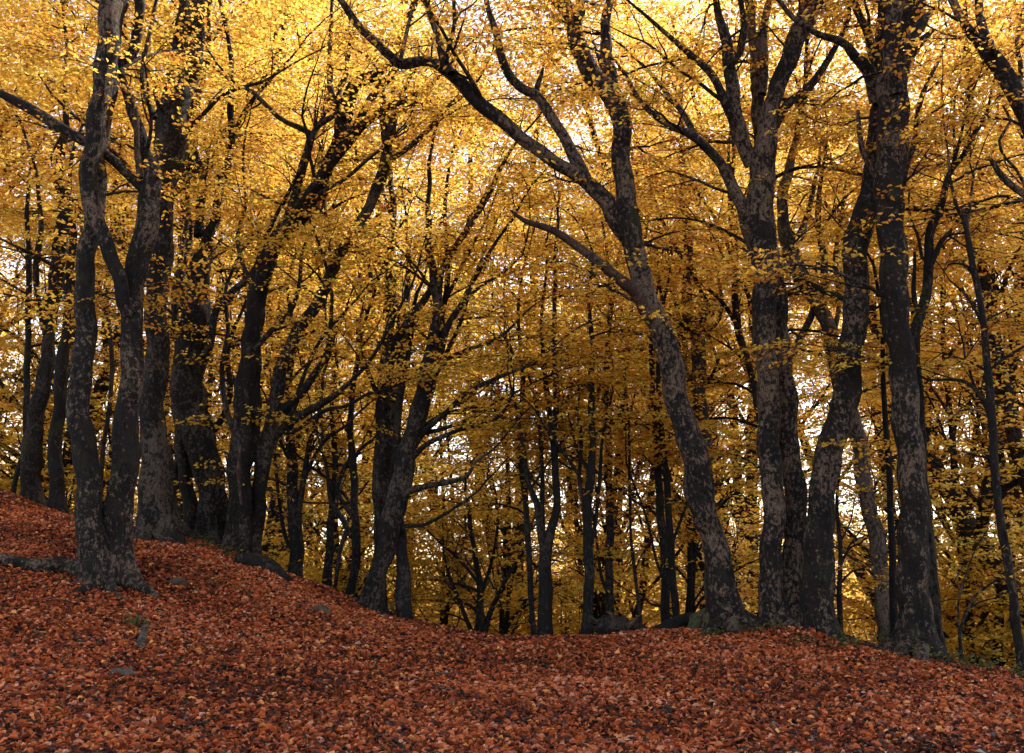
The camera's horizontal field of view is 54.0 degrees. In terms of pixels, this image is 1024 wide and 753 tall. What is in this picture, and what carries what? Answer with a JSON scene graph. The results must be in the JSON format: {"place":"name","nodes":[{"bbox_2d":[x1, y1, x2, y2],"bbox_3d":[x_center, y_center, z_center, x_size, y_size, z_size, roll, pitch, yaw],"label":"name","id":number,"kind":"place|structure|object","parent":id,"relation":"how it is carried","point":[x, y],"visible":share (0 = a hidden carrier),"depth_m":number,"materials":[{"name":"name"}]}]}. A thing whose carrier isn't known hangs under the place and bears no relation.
{"place":"outdoors","nodes":[
{"label":"outdoors","id":0,"kind":"place"},
{"bbox_2d":[0,489,1023,752],"bbox_3d":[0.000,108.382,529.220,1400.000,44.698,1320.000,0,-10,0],"label":"ground","id":1,"kind":"structure","parent":0,"point":[266,718],"depth_m":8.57,"materials":[{"name":"plant"}]},
{"bbox_2d":[0,58,116,435],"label":"background beech","id":2,"kind":"object","parent":1,"relation":"on","point":[16,299],"visible":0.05,"depth_m":47.67,"materials":[{"name":"yellow plant"}]},
{"bbox_2d":[0,0,129,355],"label":"background beech","id":3,"kind":"object","parent":1,"relation":"on","point":[16,270],"visible":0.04,"depth_m":32.41,"materials":[{"name":"yellow plant"}]},
{"bbox_2d":[0,5,130,416],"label":"background beech","id":4,"kind":"object","parent":1,"relation":"on","point":[34,375],"visible":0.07,"depth_m":40.38,"materials":[{"name":"yellow plant"}]},
{"bbox_2d":[0,0,135,334],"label":"background beech","id":5,"kind":"object","parent":1,"relation":"on","point":[23,153],"visible":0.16,"depth_m":28.64,"materials":[{"name":"yellow plant"}]},
{"bbox_2d":[0,109,145,493],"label":"ridge thin beech","id":6,"kind":"object","parent":1,"relation":"on","point":[26,366],"visible":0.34,"depth_m":19.60,"materials":[{"name":"yellow plant"}]},
{"bbox_2d":[4,29,156,513],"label":"ridge pole beech","id":7,"kind":"object","parent":1,"relation":"on","point":[57,499],"visible":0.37,"depth_m":18.43,"materials":[{"name":"plant"}]},
{"bbox_2d":[0,204,171,512],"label":"slim beech","id":8,"kind":"object","parent":1,"relation":"on","point":[22,309],"visible":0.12,"depth_m":23.11,"materials":[{"name":"yellow plant"}]},
{"bbox_2d":[0,295,172,523],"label":"understory beech","id":9,"kind":"object","parent":1,"relation":"on","point":[16,380],"visible":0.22,"depth_m":22.34,"materials":[{"name":"yellow plant"}]},
{"bbox_2d":[0,0,176,505],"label":"ridge beech","id":10,"kind":"object","parent":1,"relation":"on","point":[32,460],"visible":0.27,"depth_m":19.12,"materials":[{"name":"yellow plant"}]},
{"bbox_2d":[0,380,224,524],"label":"understory beech","id":11,"kind":"object","parent":1,"relation":"on","point":[11,440],"visible":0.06,"depth_m":21.25,"materials":[{"name":"yellow plant"}]},
{"bbox_2d":[42,152,225,475],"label":"thin rear beech","id":12,"kind":"object","parent":1,"relation":"on","point":[111,359],"visible":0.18,"depth_m":18.84,"materials":[{"name":"plant"}]},
{"bbox_2d":[0,24,274,506],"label":"slim beech","id":13,"kind":"object","parent":1,"relation":"on","point":[64,452],"visible":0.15,"depth_m":21.95,"materials":[{"name":"yellow plant"}]},
{"bbox_2d":[0,0,284,606],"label":"twin trunk beech","id":14,"kind":"object","parent":1,"relation":"on","point":[106,559],"visible":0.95,"depth_m":12.43,"materials":[{"name":"yellow plant"}]},
{"bbox_2d":[137,621,150,649],"bbox_3d":[-3.671,2.583,10.002,0.096,0.253,0.859,3,-10,-17],"label":"rock","id":15,"kind":"object","parent":1,"relation":"on","point":[142,635],"visible":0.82,"depth_m":9.82,"materials":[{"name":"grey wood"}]},
{"bbox_2d":[0,0,324,488],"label":"background beech","id":16,"kind":"object","parent":1,"relation":"on","point":[100,380],"visible":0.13,"depth_m":23.41,"materials":[{"name":"yellow plant"}]},
{"bbox_2d":[0,0,382,457],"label":"background beech","id":17,"kind":"object","parent":1,"relation":"on","point":[169,316],"visible":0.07,"depth_m":32.11,"materials":[{"name":"yellow plant"}]},
{"bbox_2d":[1,0,381,448],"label":"background beech","id":18,"kind":"object","parent":1,"relation":"on","point":[205,204],"visible":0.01,"depth_m":40.28,"materials":[{"name":"yellow plant"}]},
{"bbox_2d":[31,132,377,570],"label":"slim beech","id":19,"kind":"object","parent":1,"relation":"on","point":[210,375],"visible":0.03,"depth_m":23.89,"materials":[{"name":"yellow plant"}]},
{"bbox_2d":[187,534,249,555],"bbox_3d":[-4.286,2.496,14.615,0.962,0.408,0.544,2,-10,-11],"label":"ground plant","id":20,"kind":"object","parent":1,"relation":"on","point":[227,548],"visible":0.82,"depth_m":14.54,"materials":[{"name":"green plant"}]},
{"bbox_2d":[0,0,442,519],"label":"background beech","id":21,"kind":"object","parent":1,"relation":"on","point":[21,250],"visible":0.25,"depth_m":19.17,"materials":[{"name":"yellow plant"}]},
{"bbox_2d":[48,0,410,548],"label":"thick beech","id":22,"kind":"object","parent":1,"relation":"on","point":[158,516],"visible":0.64,"depth_m":15.66,"materials":[{"name":"yellow plant"}]},
{"bbox_2d":[39,0,435,547],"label":"gnarled beech","id":23,"kind":"object","parent":1,"relation":"on","point":[205,516],"visible":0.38,"depth_m":16.21,"materials":[{"name":"yellow plant"}]},
{"bbox_2d":[69,97,443,565],"bbox_3d":[-5.621,-0.073,21.546,8.075,13.263,7.258,9,-14,-43],"label":"slim beech","id":24,"kind":"object","parent":1,"relation":"on","point":[272,506],"visible":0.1,"depth_m":20.68,"materials":[{"name":"yellow plant"}]},
{"bbox_2d":[234,553,293,584],"bbox_3d":[-3.462,2.735,14.210,0.978,0.474,0.406,-4,-11,22],"label":"rock","id":25,"kind":"object","parent":1,"relation":"on","point":[262,561],"visible":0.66,"depth_m":14.17,"materials":[{"name":"grey stone"}]},
{"bbox_2d":[97,5,459,568],"bbox_3d":[-7.549,-1.744,34.178,11.991,25.624,11.914,3,-11,-18],"label":"background beech","id":26,"kind":"object","parent":1,"relation":"on","point":[297,410],"visible":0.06,"depth_m":33.58,"materials":[{"name":"yellow plant"}]},
{"bbox_2d":[93,0,467,559],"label":"background beech","id":27,"kind":"object","parent":1,"relation":"on","point":[278,530],"visible":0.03,"depth_m":37.26,"materials":[{"name":"yellow plant"}]},
{"bbox_2d":[130,60,438,582],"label":"background beech","id":28,"kind":"object","parent":1,"relation":"on","point":[308,541],"visible":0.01,"depth_m":43.84,"materials":[{"name":"yellow plant"}]},
{"bbox_2d":[97,76,485,576],"bbox_3d":[-3.490,-0.318,17.039,6.262,8.253,5.398,0,-10,0],"label":"forked beech","id":29,"kind":"object","parent":1,"relation":"on","point":[294,541],"visible":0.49,"depth_m":16.20,"materials":[{"name":"yellow plant"}]},
{"bbox_2d":[193,351,438,611],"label":"slim beech","id":30,"kind":"object","parent":1,"relation":"on","point":[275,544],"visible":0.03,"depth_m":24.26,"materials":[{"name":"yellow plant"}]},
{"bbox_2d":[196,189,439,579],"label":"slim beech","id":31,"kind":"object","parent":1,"relation":"on","point":[373,444],"visible":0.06,"depth_m":24.56,"materials":[{"name":"yellow plant"}]},
{"bbox_2d":[103,0,537,597],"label":"slim beech","id":32,"kind":"object","parent":1,"relation":"on","point":[303,362],"visible":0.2,"depth_m":19.86,"materials":[{"name":"yellow plant"}]},
{"bbox_2d":[162,141,485,597],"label":"slender beech","id":33,"kind":"object","parent":1,"relation":"on","point":[335,491],"visible":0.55,"depth_m":16.15,"materials":[{"name":"yellow plant"}]},
{"bbox_2d":[54,0,637,554],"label":"arching beech","id":34,"kind":"object","parent":1,"relation":"on","point":[250,444],"visible":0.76,"depth_m":15.53,"materials":[{"name":"yellow plant"}]},
{"bbox_2d":[218,438,519,619],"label":"understory beech","id":35,"kind":"object","parent":1,"relation":"on","point":[285,561],"visible":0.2,"depth_m":18.12,"materials":[{"name":"yellow plant"}]},
{"bbox_2d":[170,0,596,595],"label":"background beech","id":36,"kind":"object","parent":1,"relation":"on","point":[458,196],"visible":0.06,"depth_m":33.30,"materials":[{"name":"yellow plant"}]},
{"bbox_2d":[266,276,537,631],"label":"slim beech","id":37,"kind":"object","parent":1,"relation":"on","point":[416,469],"visible":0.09,"depth_m":24.92,"materials":[{"name":"yellow plant"}]},
{"bbox_2d":[316,158,519,619],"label":"short stemmed beech","id":38,"kind":"object","parent":1,"relation":"on","point":[402,599],"visible":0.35,"depth_m":15.60,"materials":[{"name":"plant"}]},
{"bbox_2d":[272,234,602,632],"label":"slim beech","id":39,"kind":"object","parent":1,"relation":"on","point":[447,608],"visible":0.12,"depth_m":21.41,"materials":[{"name":"yellow plant"}]},
{"bbox_2d":[274,0,636,631],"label":"background beech","id":40,"kind":"object","parent":1,"relation":"on","point":[464,186],"visible":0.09,"depth_m":34.21,"materials":[{"name":"yellow plant"}]},
{"bbox_2d":[318,500,598,634],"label":"understory beech","id":41,"kind":"object","parent":1,"relation":"on","point":[525,568],"visible":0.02,"depth_m":42.28,"materials":[{"name":"yellow plant"}]},
{"bbox_2d":[258,1,693,615],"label":"fan branched beech","id":42,"kind":"object","parent":1,"relation":"on","point":[392,497],"visible":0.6,"depth_m":15.18,"materials":[{"name":"yellow plant"}]},
{"bbox_2d":[363,151,647,631],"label":"slim beech","id":43,"kind":"object","parent":1,"relation":"on","point":[522,565],"visible":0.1,"depth_m":22.97,"materials":[{"name":"yellow plant"}]},
{"bbox_2d":[355,197,657,634],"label":"slim beech","id":44,"kind":"object","parent":1,"relation":"on","point":[504,623],"visible":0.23,"depth_m":19.02,"materials":[{"name":"yellow plant"}]},
{"bbox_2d":[320,373,693,632],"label":"bushy beech","id":45,"kind":"object","parent":1,"relation":"on","point":[482,625],"visible":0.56,"depth_m":17.30,"materials":[{"name":"yellow plant"}]},
{"bbox_2d":[403,180,623,635],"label":"slanting thin beech","id":46,"kind":"object","parent":1,"relation":"on","point":[526,515],"visible":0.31,"depth_m":16.34,"materials":[{"name":"yellow plant"}]},
{"bbox_2d":[388,553,643,632],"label":"understory beech","id":47,"kind":"object","parent":1,"relation":"on","point":[450,611],"visible":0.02,"depth_m":24.11,"materials":[{"name":"yellow plant"}]},
{"bbox_2d":[348,0,689,628],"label":"background beech","id":48,"kind":"object","parent":1,"relation":"on","point":[537,282],"visible":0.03,"depth_m":40.10,"materials":[{"name":"yellow plant"}]},
{"bbox_2d":[323,0,772,639],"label":"leaning beech","id":49,"kind":"object","parent":1,"relation":"on","point":[723,604],"visible":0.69,"depth_m":13.46,"materials":[{"name":"yellow plant"}]},
{"bbox_2d":[389,167,726,634],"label":"straight beech","id":50,"kind":"object","parent":1,"relation":"on","point":[589,532],"visible":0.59,"depth_m":15.05,"materials":[{"name":"yellow plant"}]},
{"bbox_2d":[418,94,703,635],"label":"forked beech","id":51,"kind":"object","parent":1,"relation":"on","point":[545,597],"visible":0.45,"depth_m":15.26,"materials":[{"name":"yellow plant"}]},
{"bbox_2d":[461,517,696,633],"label":"understory beech","id":52,"kind":"object","parent":1,"relation":"on","point":[555,539],"visible":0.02,"depth_m":39.62,"materials":[{"name":"yellow plant"}]},
{"bbox_2d":[458,131,726,615],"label":"pole beech","id":53,"kind":"object","parent":1,"relation":"on","point":[611,520],"visible":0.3,"depth_m":16.54,"materials":[{"name":"yellow plant"}]},
{"bbox_2d":[439,238,751,633],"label":"slim beech","id":54,"kind":"object","parent":1,"relation":"on","point":[616,561],"visible":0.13,"depth_m":21.96,"materials":[{"name":"yellow plant"}]},
{"bbox_2d":[458,528,748,635],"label":"understory beech","id":55,"kind":"object","parent":1,"relation":"on","point":[560,627],"visible":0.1,"depth_m":19.94,"materials":[{"name":"yellow plant"}]},
{"bbox_2d":[471,238,748,633],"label":"slim beech","id":56,"kind":"object","parent":1,"relation":"on","point":[576,524],"visible":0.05,"depth_m":24.09,"materials":[{"name":"yellow plant"}]},
{"bbox_2d":[487,283,748,622],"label":"slim beech","id":57,"kind":"object","parent":1,"relation":"on","point":[594,510],"visible":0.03,"depth_m":25.82,"materials":[{"name":"yellow plant"}]},
{"bbox_2d":[589,611,647,634],"bbox_3d":[1.538,3.455,13.778,0.969,0.488,0.475,1,-10,-7],"label":"uprooted stump","id":58,"kind":"object","parent":1,"relation":"on","point":[607,624],"visible":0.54,"depth_m":13.70,"materials":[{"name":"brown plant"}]},
{"bbox_2d":[510,292,756,623],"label":"wiry sapling","id":59,"kind":"object","parent":1,"relation":"on","point":[631,543],"visible":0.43,"depth_m":16.23,"materials":[{"name":"yellow plant"}]},
{"bbox_2d":[456,73,827,634],"bbox_3d":[2.596,0.613,20.789,7.628,13.939,8.487,3,-10,-17],"label":"slim beech","id":60,"kind":"object","parent":1,"relation":"on","point":[601,608],"visible":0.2,"depth_m":20.15,"materials":[{"name":"yellow plant"}]},
{"bbox_2d":[535,215,756,622],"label":"paired stem beech","id":61,"kind":"object","parent":1,"relation":"on","point":[667,534],"visible":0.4,"depth_m":16.21,"materials":[{"name":"yellow plant"}]},
{"bbox_2d":[426,0,909,607],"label":"background beech","id":62,"kind":"object","parent":1,"relation":"on","point":[592,134],"visible":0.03,"depth_m":36.41,"materials":[{"name":"yellow plant"}]},
{"bbox_2d":[650,612,694,628],"bbox_3d":[2.170,3.393,13.623,0.760,0.398,0.208,0,-10,0],"label":"fallen log","id":63,"kind":"object","parent":1,"relation":"on","point":[680,620],"visible":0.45,"depth_m":13.56,"materials":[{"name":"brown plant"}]},
{"bbox_2d":[524,0,825,600],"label":"stub topped beech","id":64,"kind":"object","parent":1,"relation":"on","point":[697,360],"visible":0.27,"depth_m":17.04,"materials":[{"name":"yellow plant"}]},
{"bbox_2d":[472,116,882,625],"bbox_3d":[2.973,0.785,17.896,6.844,10.425,6.456,8,-13,-40],"label":"slim beech","id":65,"kind":"object","parent":1,"relation":"on","point":[692,554],"visible":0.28,"depth_m":17.59,"materials":[{"name":"yellow plant"}]},
{"bbox_2d":[515,0,868,601],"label":"background beech","id":66,"kind":"object","parent":1,"relation":"on","point":[629,66],"visible":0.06,"depth_m":43.38,"materials":[{"name":"yellow plant"}]},
{"bbox_2d":[480,0,905,468],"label":"bent beech","id":67,"kind":"object","parent":1,"relation":"on","point":[734,312],"visible":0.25,"depth_m":17.12,"materials":[{"name":"yellow plant"}]},
{"bbox_2d":[687,608,709,629],"bbox_3d":[2.589,3.312,13.242,0.598,0.524,0.630,-8,-13,38],"label":"rock","id":68,"kind":"object","parent":1,"relation":"on","point":[694,619],"visible":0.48,"depth_m":13.16,"materials":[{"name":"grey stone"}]},
{"bbox_2d":[540,133,875,622],"bbox_3d":[3.781,1.359,20.333,7.335,12.413,6.191,-2,-10,11],"label":"slim beech","id":69,"kind":"object","parent":1,"relation":"on","point":[700,563],"visible":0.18,"depth_m":20.28,"materials":[{"name":"yellow plant"}]},
{"bbox_2d":[563,169,855,610],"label":"background beech","id":70,"kind":"object","parent":1,"relation":"on","point":[720,492],"visible":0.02,"depth_m":37.26,"materials":[{"name":"yellow plant"}]},
{"bbox_2d":[528,112,894,607],"bbox_3d":[4.829,1.014,26.047,9.560,18.035,9.927,8,-13,-37],"label":"background beech","id":71,"kind":"object","parent":1,"relation":"on","point":[757,542],"visible":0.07,"depth_m":26.34,"materials":[{"name":"yellow plant"}]},
{"bbox_2d":[431,0,1000,635],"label":"fused trunk beech","id":72,"kind":"object","parent":1,"relation":"on","point":[783,490],"visible":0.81,"depth_m":13.78,"materials":[{"name":"yellow plant"}]},
{"bbox_2d":[553,480,894,634],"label":"understory beech","id":73,"kind":"object","parent":1,"relation":"on","point":[736,574],"visible":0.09,"depth_m":20.93,"materials":[{"name":"yellow plant"}]},
{"bbox_2d":[570,0,936,612],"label":"background beech","id":74,"kind":"object","parent":1,"relation":"on","point":[739,513],"visible":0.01,"depth_m":42.73,"materials":[{"name":"yellow plant"}]},
{"bbox_2d":[584,0,961,615],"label":"background beech","id":75,"kind":"object","parent":1,"relation":"on","point":[752,539],"visible":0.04,"depth_m":30.65,"materials":[{"name":"yellow plant"}]},
{"bbox_2d":[703,171,936,635],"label":"thin stem beech","id":76,"kind":"object","parent":1,"relation":"on","point":[893,612],"visible":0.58,"depth_m":13.58,"materials":[{"name":"yellow plant"}]},
{"bbox_2d":[784,627,860,648],"bbox_3d":[3.646,3.090,11.848,0.892,0.278,0.547,-3,-10,18],"label":"ground plant","id":77,"kind":"object","parent":1,"relation":"on","point":[827,645],"visible":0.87,"depth_m":11.75,"materials":[{"name":"green plant"}]},
{"bbox_2d":[660,0,1023,644],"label":"swelling beech","id":78,"kind":"object","parent":1,"relation":"on","point":[816,609],"visible":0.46,"depth_m":13.14,"materials":[{"name":"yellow plant"}]},
{"bbox_2d":[666,0,1023,628],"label":"background beech","id":79,"kind":"object","parent":1,"relation":"on","point":[1017,455],"visible":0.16,"depth_m":19.05,"materials":[{"name":"yellow plant"}]},
{"bbox_2d":[676,0,1022,643],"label":"pale leaning beech","id":80,"kind":"object","parent":1,"relation":"on","point":[873,525],"visible":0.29,"depth_m":15.36,"materials":[{"name":"yellow plant"}]},
{"bbox_2d":[697,50,1015,604],"bbox_3d":[13.273,1.161,41.929,14.207,26.109,16.717,4,-11,-22],"label":"background beech","id":81,"kind":"object","parent":1,"relation":"on","point":[859,574],"visible":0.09,"depth_m":39.67,"materials":[{"name":"yellow plant"}]},
{"bbox_2d":[695,0,1023,666],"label":"upright beech","id":82,"kind":"object","parent":1,"relation":"on","point":[915,621],"visible":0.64,"depth_m":12.53,"materials":[{"name":"yellow plant"}]},
{"bbox_2d":[728,367,992,643],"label":"slim beech","id":83,"kind":"object","parent":1,"relation":"on","point":[864,593],"visible":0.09,"depth_m":23.71,"materials":[{"name":"yellow plant"}]},
{"bbox_2d":[707,328,1023,626],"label":"dark beech","id":84,"kind":"object","parent":1,"relation":"on","point":[840,538],"visible":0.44,"depth_m":14.97,"materials":[{"name":"yellow plant"}]},
{"bbox_2d":[712,123,1023,608],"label":"slim beech","id":85,"kind":"object","parent":1,"relation":"on","point":[896,524],"visible":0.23,"depth_m":19.22,"materials":[{"name":"yellow plant"}]},
{"bbox_2d":[737,0,1023,672],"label":"curved slim beech","id":86,"kind":"object","parent":1,"relation":"on","point":[987,401],"visible":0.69,"depth_m":12.74,"materials":[{"name":"yellow plant"}]},
{"bbox_2d":[738,0,1023,637],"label":"background beech","id":87,"kind":"object","parent":1,"relation":"on","point":[1015,367],"visible":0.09,"depth_m":23.10,"materials":[{"name":"yellow plant"}]},
{"bbox_2d":[747,549,1020,665],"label":"understory beech","id":88,"kind":"object","parent":1,"relation":"on","point":[864,624],"visible":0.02,"depth_m":22.25,"materials":[{"name":"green plant"}]},
{"bbox_2d":[747,48,1023,527],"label":"background beech","id":89,"kind":"object","parent":1,"relation":"on","point":[872,458],"visible":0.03,"depth_m":42.92,"materials":[{"name":"yellow plant"}]},
{"bbox_2d":[848,630,925,659],"bbox_3d":[4.375,3.131,11.652,1.000,0.354,0.604,0,-10,0],"label":"ground plant","id":90,"kind":"object","parent":1,"relation":"on","point":[869,643],"visible":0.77,"depth_m":11.63,"materials":[{"name":"green plant"}]},
{"bbox_2d":[755,100,1023,666],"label":"slim beech","id":91,"kind":"object","parent":1,"relation":"on","point":[953,429],"visible":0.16,"depth_m":19.90,"materials":[{"name":"yellow plant"}]},
{"bbox_2d":[799,0,1023,650],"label":"hugging beech","id":92,"kind":"object","parent":1,"relation":"on","point":[930,256],"visible":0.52,"depth_m":12.99,"materials":[{"name":"yellow plant"}]},
{"bbox_2d":[800,0,1023,339],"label":"overhanging beech","id":93,"kind":"object","parent":1,"relation":"on","point":[1010,79],"visible":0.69,"depth_m":12.42,"materials":[{"name":"yellow plant"}]},
{"bbox_2d":[802,131,1023,591],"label":"background beech","id":94,"kind":"object","parent":1,"relation":"on","point":[964,375],"visible":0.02,"depth_m":43.59,"materials":[{"name":"yellow plant"}]},
{"bbox_2d":[830,225,1023,668],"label":"slim beech","id":95,"kind":"object","parent":1,"relation":"on","point":[983,427],"visible":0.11,"depth_m":21.40,"materials":[{"name":"yellow plant"}]},
{"bbox_2d":[835,511,1023,666],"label":"understory beech","id":96,"kind":"object","parent":1,"relation":"on","point":[981,636],"visible":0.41,"depth_m":18.18,"materials":[{"name":"yellow plant"}]},
{"bbox_2d":[836,479,1023,659],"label":"twiggy sapling","id":97,"kind":"object","parent":1,"relation":"on","point":[983,588],"visible":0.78,"depth_m":12.55,"materials":[{"name":"yellow plant"}]},
{"bbox_2d":[846,149,1023,641],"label":"slim beech","id":98,"kind":"object","parent":1,"relation":"on","point":[975,477],"visible":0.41,"depth_m":18.26,"materials":[{"name":"yellow plant"}]},
{"bbox_2d":[860,534,1023,667],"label":"understory beech","id":99,"kind":"object","parent":1,"relation":"on","point":[981,630],"visible":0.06,"depth_m":20.36,"materials":[{"name":"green plant"}]},
{"bbox_2d":[861,0,1023,509],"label":"background beech","id":100,"kind":"object","parent":1,"relation":"on","point":[980,352],"visible":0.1,"depth_m":23.72,"materials":[{"name":"yellow plant"}]},
{"bbox_2d":[928,646,1004,671],"bbox_3d":[5.032,3.178,11.236,0.947,0.347,0.664,0,-10,0],"label":"ground plant","id":101,"kind":"object","parent":1,"relation":"on","point":[938,654],"visible":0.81,"depth_m":11.30,"materials":[{"name":"green plant"}]},
{"bbox_2d":[953,650,1023,681],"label":"ground plant","id":102,"kind":"object","parent":1,"relation":"on","point":[1019,672],"visible":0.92,"depth_m":10.90,"materials":[{"name":"green plant"}]},
{"bbox_2d":[0,0,1023,572],"label":"sky","id":103,"kind":"structure","parent":0,"point":[458,1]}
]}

